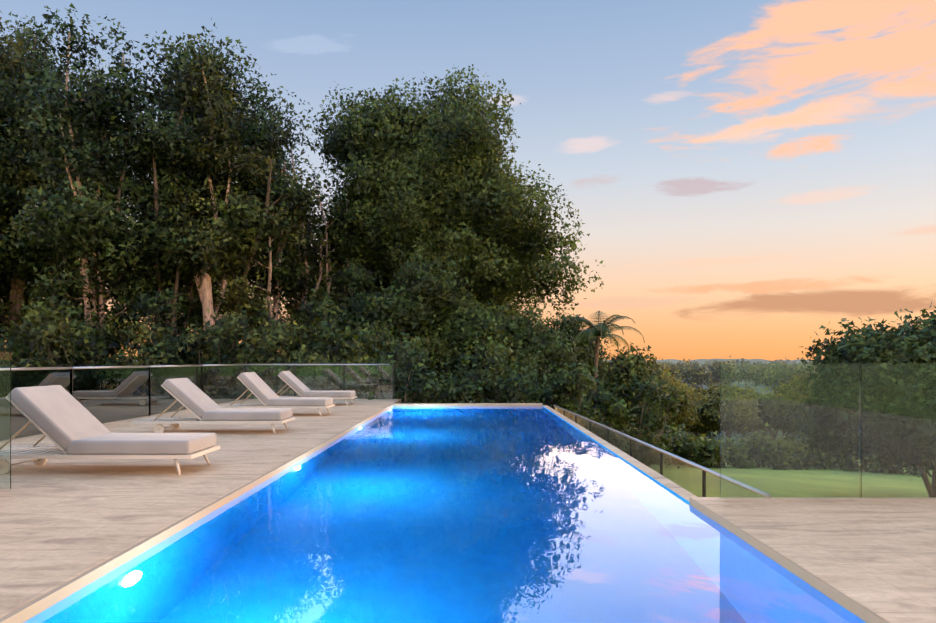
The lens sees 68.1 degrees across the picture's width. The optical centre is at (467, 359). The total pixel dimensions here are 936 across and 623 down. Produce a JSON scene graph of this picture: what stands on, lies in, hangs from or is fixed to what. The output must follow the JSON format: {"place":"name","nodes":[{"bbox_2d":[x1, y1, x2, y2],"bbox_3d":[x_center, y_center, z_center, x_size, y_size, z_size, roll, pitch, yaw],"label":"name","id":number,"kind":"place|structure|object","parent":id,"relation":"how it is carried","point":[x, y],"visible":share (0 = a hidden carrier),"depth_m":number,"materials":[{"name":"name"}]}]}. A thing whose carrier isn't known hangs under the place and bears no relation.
{"place":"outdoors","nodes":[
{"label":"outdoors","id":0,"kind":"place"},
{"bbox_2d":[22,359,860,496],"bbox_3d":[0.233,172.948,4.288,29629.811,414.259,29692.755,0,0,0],"label":"terrain","id":1,"kind":"structure","parent":0,"point":[715,469],"depth_m":4321.74,"materials":[{"name":"green plant"}]},
{"bbox_2d":[1,348,19,367],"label":"shrub","id":2,"kind":"object","parent":1,"relation":"on","point":[15,355],"visible":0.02,"depth_m":22.17,"materials":[{"name":"green plant"}]},
{"bbox_2d":[0,66,33,335],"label":"tall tree","id":3,"kind":"object","parent":1,"relation":"on","point":[3,255],"visible":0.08,"depth_m":29.72,"materials":[{"name":"green plant"}]},
{"bbox_2d":[0,11,37,289],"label":"tall tree","id":4,"kind":"object","parent":1,"relation":"on","point":[6,63],"visible":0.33,"depth_m":29.61,"materials":[{"name":"green plant"}]},
{"bbox_2d":[0,12,65,351],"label":"tall tree","id":5,"kind":"object","parent":1,"relation":"on","point":[26,41],"visible":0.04,"depth_m":33.33,"materials":[{"name":"green plant"}]},
{"bbox_2d":[0,17,76,362],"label":"tall tree","id":6,"kind":"object","parent":1,"relation":"on","point":[14,258],"visible":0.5,"depth_m":30.04,"materials":[{"name":"green plant"}]},
{"bbox_2d":[0,299,120,367],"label":"shrub","id":7,"kind":"object","parent":1,"relation":"on","point":[2,342],"visible":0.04,"depth_m":23.21,"materials":[{"name":"green plant"}]},
{"bbox_2d":[6,69,114,366],"bbox_3d":[-24.207,-4.593,38.270,8.041,21.777,9.165,0,0,-34],"label":"tree","id":8,"kind":"object","parent":1,"relation":"on","point":[29,290],"depth_m":37.96,"materials":[{"name":"green plant"}]},
{"bbox_2d":[0,54,129,365],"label":"tall tree","id":9,"kind":"object","parent":1,"relation":"on","point":[31,170],"visible":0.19,"depth_m":30.05,"materials":[{"name":"green plant"}]},
{"bbox_2d":[0,313,132,367],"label":"shrub","id":10,"kind":"object","parent":1,"relation":"on","point":[109,349],"visible":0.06,"depth_m":24.79,"materials":[{"name":"green plant"}]},
{"bbox_2d":[0,3,185,366],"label":"tall tree","id":11,"kind":"object","parent":1,"relation":"on","point":[82,223],"visible":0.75,"depth_m":25.29,"materials":[{"name":"green plant"}]},
{"bbox_2d":[38,98,149,361],"bbox_3d":[-20.974,-4.693,38.542,7.174,21.745,8.266,0,0,25],"label":"tree","id":12,"kind":"object","parent":1,"relation":"on","point":[82,314],"depth_m":38.98,"materials":[{"name":"green plant"}]},
{"bbox_2d":[6,300,185,367],"bbox_3d":[-12.764,1.318,22.568,6.944,6.369,5.635,0,0,-21],"label":"shrub","id":13,"kind":"object","parent":1,"relation":"on","point":[51,342],"visible":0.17,"depth_m":21.86,"materials":[{"name":"green plant"}]},
{"bbox_2d":[62,309,222,366],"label":"shrub","id":14,"kind":"object","parent":1,"relation":"on","point":[175,357],"visible":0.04,"depth_m":23.56,"materials":[{"name":"green plant"}]},
{"bbox_2d":[99,76,242,364],"bbox_3d":[-11.701,-2.970,27.760,6.068,15.452,5.540,0,0,45],"label":"tall tree","id":15,"kind":"object","parent":1,"relation":"on","point":[160,129],"visible":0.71,"depth_m":26.82,"materials":[{"name":"green plant"}]},
{"bbox_2d":[122,136,242,363],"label":"tree","id":16,"kind":"object","parent":1,"relation":"on","point":[181,279],"depth_m":39.02,"materials":[{"name":"green plant"}]},
{"bbox_2d":[107,34,259,346],"bbox_3d":[-13.815,-5.322,33.853,8.245,21.727,6.418,0,0,-17],"label":"tall tree","id":17,"kind":"object","parent":1,"relation":"on","point":[140,177],"visible":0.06,"depth_m":33.42,"materials":[{"name":"green plant"}]},
{"bbox_2d":[102,287,279,374],"bbox_3d":[-10.998,1.125,26.586,7.688,7.765,5.880,0,0,0],"label":"shrub","id":18,"kind":"object","parent":1,"relation":"on","point":[152,305],"visible":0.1,"depth_m":25.09,"materials":[{"name":"green plant"}]},
{"bbox_2d":[117,32,277,357],"bbox_3d":[-10.612,-4.268,27.944,5.658,17.843,5.506,0,0,36],"label":"tall tree","id":19,"kind":"object","parent":1,"relation":"on","point":[205,284],"visible":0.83,"depth_m":27.36,"materials":[{"name":"green plant"}]},
{"bbox_2d":[90,309,304,398],"bbox_3d":[-8.783,1.335,23.555,7.141,6.016,6.065,0,0,0],"label":"shrub","id":20,"kind":"object","parent":1,"relation":"on","point":[219,336],"visible":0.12,"depth_m":23.07,"materials":[{"name":"green plant"}]},
{"bbox_2d":[177,145,299,378],"bbox_3d":[-13.315,-3.619,41.428,8.971,19.361,6.766,0,0,14],"label":"tree","id":21,"kind":"object","parent":1,"relation":"on","point":[279,166],"depth_m":39.80,"materials":[{"name":"green plant"}]},
{"bbox_2d":[147,18,334,355],"bbox_3d":[-9.505,-4.370,29.347,7.018,18.453,8.089,0,0,40],"label":"tall tree","id":22,"kind":"object","parent":1,"relation":"on","point":[265,138],"visible":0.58,"depth_m":29.02,"materials":[{"name":"green plant"}]},
{"bbox_2d":[173,307,376,398],"bbox_3d":[-6.765,1.504,24.328,7.379,6.574,5.610,0,0,0],"label":"shrub","id":23,"kind":"object","parent":1,"relation":"on","point":[304,356],"visible":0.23,"depth_m":22.84,"materials":[{"name":"green plant"}]},
{"bbox_2d":[230,159,331,333],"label":"bare tree","id":24,"kind":"object","parent":1,"relation":"on","point":[298,242],"visible":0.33,"depth_m":30.38,"materials":[{"name":"green plant"}]},
{"bbox_2d":[211,287,360,394],"bbox_3d":[-7.269,0.995,27.661,6.375,7.659,5.584,0,0,0],"label":"shrub","id":25,"kind":"object","parent":1,"relation":"on","point":[301,326],"visible":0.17,"depth_m":27.14,"materials":[{"name":"green plant"}]},
{"bbox_2d":[261,189,330,395],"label":"bare tree","id":26,"kind":"object","parent":1,"relation":"on","point":[293,307],"visible":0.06,"depth_m":35.55,"materials":[{"name":"green plant"}]},
{"bbox_2d":[274,147,353,369],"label":"bare tree","id":27,"kind":"object","parent":1,"relation":"on","point":[315,221],"visible":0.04,"depth_m":33.41,"materials":[{"name":"green plant"}]},
{"bbox_2d":[227,310,407,398],"bbox_3d":[-5.326,1.433,24.620,6.488,6.412,5.806,0,0,0],"label":"shrub","id":28,"kind":"object","parent":1,"relation":"on","point":[329,327],"visible":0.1,"depth_m":23.93,"materials":[{"name":"green plant"}]},
{"bbox_2d":[279,300,359,395],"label":"bush","id":29,"kind":"object","parent":1,"relation":"on","point":[286,317],"visible":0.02,"depth_m":31.30,"materials":[{"name":"green plant"}]},
{"bbox_2d":[271,148,379,314],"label":"bare tree","id":30,"kind":"object","parent":1,"relation":"on","point":[318,283],"visible":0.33,"depth_m":32.93,"materials":[{"name":"green plant"}]},
{"bbox_2d":[289,253,458,387],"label":"tree","id":31,"kind":"object","parent":1,"relation":"on","point":[404,313],"visible":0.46,"depth_m":29.26,"materials":[{"name":"green plant"}]},
{"bbox_2d":[300,320,457,402],"bbox_3d":[-3.339,1.438,25.120,6.423,6.004,5.318,0,0,0],"label":"shrub","id":32,"kind":"object","parent":1,"relation":"on","point":[382,348],"visible":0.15,"depth_m":24.03,"materials":[{"name":"green plant"}]},
{"bbox_2d":[342,213,442,311],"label":"tree","id":33,"kind":"object","parent":1,"relation":"on","point":[386,280],"visible":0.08,"depth_m":33.13,"materials":[{"name":"green plant"}]},
{"bbox_2d":[360,337,452,402],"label":"shrub","id":34,"kind":"object","parent":1,"relation":"on","point":[425,385],"visible":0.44,"depth_m":21.01,"materials":[{"name":"green plant"}]},
{"bbox_2d":[280,64,605,402],"bbox_3d":[-1.678,-4.865,36.330,16.655,20.508,14.297,0,0,44],"label":"tree","id":35,"kind":"object","parent":1,"relation":"on","point":[453,187],"visible":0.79,"depth_m":32.57,"materials":[{"name":"green plant"}]},
{"bbox_2d":[384,268,523,402],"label":"tree","id":36,"kind":"object","parent":1,"relation":"on","point":[454,311],"visible":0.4,"depth_m":30.09,"materials":[{"name":"green plant"}]},
{"bbox_2d":[431,335,537,402],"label":"shrub","id":37,"kind":"object","parent":1,"relation":"on","point":[466,390],"visible":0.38,"depth_m":21.68,"materials":[{"name":"green plant"}]},
{"bbox_2d":[456,239,536,402],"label":"tree","id":38,"kind":"object","parent":1,"relation":"on","point":[504,303],"visible":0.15,"depth_m":34.29,"materials":[{"name":"green plant"}]},
{"bbox_2d":[423,299,589,402],"bbox_3d":[1.340,1.108,31.198,7.683,7.441,6.451,0,0,2],"label":"bush","id":39,"kind":"object","parent":1,"relation":"on","point":[527,338],"visible":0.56,"depth_m":29.42,"materials":[{"name":"green plant"}]},
{"bbox_2d":[474,357,596,419],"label":"hedge","id":40,"kind":"object","parent":1,"relation":"on","point":[512,382],"visible":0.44,"depth_m":21.38,"materials":[{"name":"green plant"}]},
{"bbox_2d":[488,350,631,434],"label":"hedge","id":41,"kind":"object","parent":1,"relation":"on","point":[542,372],"visible":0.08,"depth_m":26.74,"materials":[{"name":"green plant"}]},
{"bbox_2d":[537,308,610,398],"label":"tree","id":42,"kind":"object","parent":1,"relation":"on","point":[572,329],"visible":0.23,"depth_m":39.04,"materials":[{"name":"green plant"}]},
{"bbox_2d":[510,363,639,437],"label":"hedge","id":43,"kind":"object","parent":1,"relation":"on","point":[611,410],"visible":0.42,"depth_m":22.37,"materials":[{"name":"green plant"}]},
{"bbox_2d":[565,311,644,393],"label":"palm","id":44,"kind":"object","parent":1,"relation":"on","point":[599,330],"visible":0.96,"depth_m":34.06,"materials":[{"name":"green plant"}]},
{"bbox_2d":[584,379,629,432],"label":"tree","id":45,"kind":"object","parent":1,"relation":"on","point":[603,403],"visible":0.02,"depth_m":43.25,"materials":[{"name":"green plant"}]},
{"bbox_2d":[599,354,617,382],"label":"tree","id":46,"kind":"object","parent":1,"relation":"on","point":[607,367],"depth_m":51.29,"materials":[{"name":"green plant"}]},
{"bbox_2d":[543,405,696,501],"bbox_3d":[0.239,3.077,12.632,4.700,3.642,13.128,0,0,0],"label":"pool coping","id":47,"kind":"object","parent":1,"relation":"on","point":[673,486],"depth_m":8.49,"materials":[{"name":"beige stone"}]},
{"bbox_2d":[23,406,866,622],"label":"pool water","id":48,"kind":"structure","parent":47,"relation":"in","point":[467,514],"depth_m":4.63,"materials":[{"name":"blue liquid"}]},
{"bbox_2d":[554,405,719,496],"bbox_3d":[2.461,1.663,12.166,0.040,0.969,12.178,0,0,-2],"label":"fence","id":49,"kind":"object","parent":47,"relation":"attached to","point":[695,479],"visible":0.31,"depth_m":9.08,"materials":[{"name":"clear glass"}]},
{"bbox_2d":[560,366,690,452],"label":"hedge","id":50,"kind":"object","parent":1,"relation":"on","point":[644,418],"visible":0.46,"depth_m":25.75,"materials":[{"name":"green plant"}]},
{"bbox_2d":[599,343,666,437],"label":"olive tree","id":51,"kind":"object","parent":1,"relation":"on","point":[623,367],"visible":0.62,"depth_m":27.61,"materials":[{"name":"green plant"}]},
{"bbox_2d":[606,361,673,380],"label":"tree","id":52,"kind":"object","parent":1,"relation":"on","point":[670,377],"depth_m":47.82,"materials":[{"name":"green plant"}]},
{"bbox_2d":[649,362,675,374],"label":"tree","id":53,"kind":"object","parent":1,"relation":"on","point":[671,371],"visible":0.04,"depth_m":239.05,"materials":[{"name":"green plant"}]},
{"bbox_2d":[628,379,697,439],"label":"tree","id":54,"kind":"object","parent":1,"relation":"on","point":[691,422],"depth_m":46.11,"materials":[{"name":"green plant"}]},
{"bbox_2d":[629,370,702,446],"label":"tree","id":55,"kind":"object","parent":1,"relation":"on","point":[683,412],"visible":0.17,"depth_m":41.30,"materials":[{"name":"green plant"}]},
{"bbox_2d":[646,425,697,463],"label":"border shrub","id":56,"kind":"object","parent":1,"relation":"on","point":[674,448],"visible":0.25,"depth_m":30.12,"materials":[{"name":"green plant"}]},
{"bbox_2d":[662,360,681,379],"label":"tree","id":57,"kind":"object","parent":1,"relation":"on","point":[677,372],"visible":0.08,"depth_m":267.51,"materials":[{"name":"green plant"}]},
{"bbox_2d":[652,370,696,440],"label":"tree","id":58,"kind":"object","parent":1,"relation":"on","point":[680,381],"visible":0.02,"depth_m":50.17,"materials":[{"name":"green plant"}]},
{"bbox_2d":[663,359,690,380],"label":"tree","id":59,"kind":"object","parent":1,"relation":"on","point":[678,366],"visible":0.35,"depth_m":359.28,"materials":[{"name":"green plant"}]},
{"bbox_2d":[658,387,703,444],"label":"tree","id":60,"kind":"object","parent":1,"relation":"on","point":[690,425],"visible":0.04,"depth_m":47.32,"materials":[{"name":"green plant"}]},
{"bbox_2d":[660,386,705,444],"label":"tree","id":61,"kind":"object","parent":1,"relation":"on","point":[701,396],"visible":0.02,"depth_m":71.41,"materials":[{"name":"green plant"}]},
{"bbox_2d":[651,429,719,467],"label":"border shrub","id":62,"kind":"object","parent":1,"relation":"on","point":[696,443],"visible":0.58,"depth_m":28.33,"materials":[{"name":"green plant"}]},
{"bbox_2d":[677,360,697,369],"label":"tree","id":63,"kind":"object","parent":1,"relation":"on","point":[688,363],"visible":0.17,"depth_m":976.00,"materials":[{"name":"green plant"}]},
{"bbox_2d":[668,431,719,466],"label":"border shrub","id":64,"kind":"object","parent":1,"relation":"on","point":[712,445],"visible":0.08,"depth_m":28.92,"materials":[{"name":"green plant"}]},
{"bbox_2d":[685,361,704,371],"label":"tree","id":65,"kind":"object","parent":1,"relation":"on","point":[696,365],"visible":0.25,"depth_m":485.31,"materials":[{"name":"green plant"}]},
{"bbox_2d":[678,364,712,387],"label":"tree","id":66,"kind":"object","parent":1,"relation":"on","point":[697,376],"visible":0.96,"depth_m":268.74,"materials":[{"name":"green plant"}]},
{"bbox_2d":[688,379,702,388],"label":"tree","id":67,"kind":"object","parent":1,"relation":"on","point":[693,384],"visible":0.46,"depth_m":333.82,"materials":[{"name":"green plant"}]},
{"bbox_2d":[687,387,710,396],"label":"tree","id":68,"kind":"object","parent":1,"relation":"on","point":[701,392],"visible":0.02,"depth_m":131.35,"materials":[{"name":"green plant"}]},
{"bbox_2d":[681,402,719,436],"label":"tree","id":69,"kind":"object","parent":1,"relation":"on","point":[697,429],"visible":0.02,"depth_m":59.18,"materials":[{"name":"green plant"}]},
{"bbox_2d":[687,397,718,438],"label":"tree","id":70,"kind":"object","parent":1,"relation":"on","point":[710,437],"depth_m":63.31,"materials":[{"name":"green plant"}]},
{"bbox_2d":[693,394,719,433],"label":"tree","id":71,"kind":"object","parent":1,"relation":"on","point":[708,411],"visible":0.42,"depth_m":52.14,"materials":[{"name":"green plant"}]},
{"bbox_2d":[699,386,719,399],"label":"tree","id":72,"kind":"object","parent":1,"relation":"on","point":[713,393],"depth_m":102.51,"materials":[{"name":"green plant"}]},
{"bbox_2d":[703,377,719,386],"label":"tree","id":73,"kind":"object","parent":1,"relation":"on","point":[705,382],"visible":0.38,"depth_m":352.54,"materials":[{"name":"green plant"}]},
{"bbox_2d":[703,373,719,383],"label":"tree","id":74,"kind":"object","parent":1,"relation":"on","point":[718,381],"visible":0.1,"depth_m":322.72,"materials":[{"name":"green plant"}]},
{"bbox_2d":[704,381,719,392],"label":"tree","id":75,"kind":"object","parent":1,"relation":"on","point":[717,385],"visible":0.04,"depth_m":134.27,"materials":[{"name":"green plant"}]},
{"bbox_2d":[706,360,724,381],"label":"tree","id":76,"kind":"object","parent":1,"relation":"on","point":[715,372],"visible":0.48,"depth_m":316.74,"materials":[{"name":"green plant"}]},
{"bbox_2d":[739,358,761,362],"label":"tree","id":77,"kind":"object","parent":1,"relation":"on","point":[742,361],"visible":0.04,"depth_m":669.96,"materials":[{"name":"green plant"}]},
{"bbox_2d":[801,303,935,457],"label":"tree","id":78,"kind":"object","parent":1,"relation":"on","point":[905,342],"visible":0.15,"depth_m":15.76,"materials":[{"name":"green plant"}]},
{"bbox_3d":[1.046,3.199,6.190,16.300,3.398,30.300,0,0,0],"label":"podium wall","id":79,"kind":"object","parent":1,"relation":"on","visible":0},
{"bbox_2d":[0,399,935,622],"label":"deck paving","id":80,"kind":"structure","parent":79,"relation":"on","point":[62,521],"depth_m":5.34,"materials":[{"name":"stone"}]},
{"bbox_2d":[0,352,10,488],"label":"glass screen","id":81,"kind":"object","parent":80,"relation":"on","point":[5,420],"visible":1,"depth_m":6.17,"materials":[{"name":"clear glass"}]},
{"bbox_2d":[11,367,72,438],"bbox_3d":[-6.875,0.657,10.544,0.044,1.081,2.940,0,0,0],"label":"fence","id":82,"kind":"object","parent":80,"relation":"on","point":[38,376],"visible":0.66,"depth_m":10.93,"materials":[{"name":"clear glass"}]},
{"bbox_2d":[72,365,150,423],"bbox_3d":[-6.856,0.657,13.444,0.044,1.081,2.940,0,0,0],"label":"fence","id":83,"kind":"object","parent":80,"relation":"on","point":[105,394],"visible":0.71,"depth_m":13.42,"materials":[{"name":"clear glass"}]},
{"bbox_2d":[11,385,219,475],"bbox_3d":[-4.065,0.745,7.575,2.420,0.917,0.820,0,0,0],"label":"sun lounger","id":84,"kind":"object","parent":80,"relation":"on","point":[65,422],"visible":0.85,"depth_m":7.24,"materials":[{"name":"grey fabric"}]},
{"bbox_2d":[149,365,202,414],"bbox_3d":[-6.836,0.657,16.343,0.044,1.081,2.940,0,0,0],"label":"fence","id":85,"kind":"object","parent":80,"relation":"on","point":[162,399],"visible":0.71,"depth_m":15.79,"materials":[{"name":"clear glass"}]},
{"bbox_2d":[132,378,294,433],"bbox_3d":[-4.198,0.754,11.555,2.420,0.898,0.820,0,0,0],"label":"sun lounger","id":86,"kind":"object","parent":80,"relation":"on","point":[197,402],"visible":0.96,"depth_m":11.17,"materials":[{"name":"grey fabric"}]},
{"bbox_2d":[203,364,245,403],"bbox_3d":[-6.815,0.657,19.494,0.044,1.081,3.440,0,0,0],"label":"fence","id":87,"kind":"object","parent":80,"relation":"on","point":[222,383],"visible":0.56,"depth_m":19.30,"materials":[{"name":"clear glass"}]},
{"bbox_2d":[219,372,334,415],"bbox_3d":[-4.194,0.736,15.117,2.420,0.934,0.820,0,0,1],"label":"sun lounger","id":88,"kind":"object","parent":80,"relation":"on","point":[260,389],"visible":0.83,"depth_m":14.73,"materials":[{"name":"grey fabric"}]},
{"bbox_2d":[276,371,356,405],"bbox_3d":[-4.251,0.749,18.555,2.420,0.908,0.820,0,0,0],"label":"sun lounger","id":89,"kind":"object","parent":80,"relation":"on","point":[295,384],"visible":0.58,"depth_m":18.16,"materials":[{"name":"grey fabric"}]},
{"bbox_2d":[245,364,393,398],"bbox_3d":[-4.538,0.657,21.178,4.570,1.081,0.044,0,0,0],"label":"fence","id":90,"kind":"object","parent":80,"relation":"on","point":[331,381],"visible":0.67,"depth_m":21.17,"materials":[{"name":"clear glass"}]},
{"bbox_2d":[720,363,935,498],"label":"glass","id":91,"kind":"object","parent":80,"relation":"on","point":[789,430],"visible":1,"depth_m":5.98,"materials":[{"name":"grey"}]},
{"bbox_2d":[0,404,888,622],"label":"pool coping","id":92,"kind":"object","parent":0,"point":[27,611],"visible":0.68,"depth_m":4.38,"materials":[{"name":"beige stone"}]},
{"bbox_2d":[0,0,935,360],"label":"sky","id":93,"kind":"structure","parent":0,"point":[747,178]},
{"bbox_2d":[543,406,689,503],"bbox_3d":[-0.090,2.052,6.398,4.066,1.616,24.892,0,0,0],"label":"pool edge","id":94,"kind":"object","parent":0,"point":[628,462],"depth_m":8.11,"materials":[{"name":"blue tile"}]}
]}

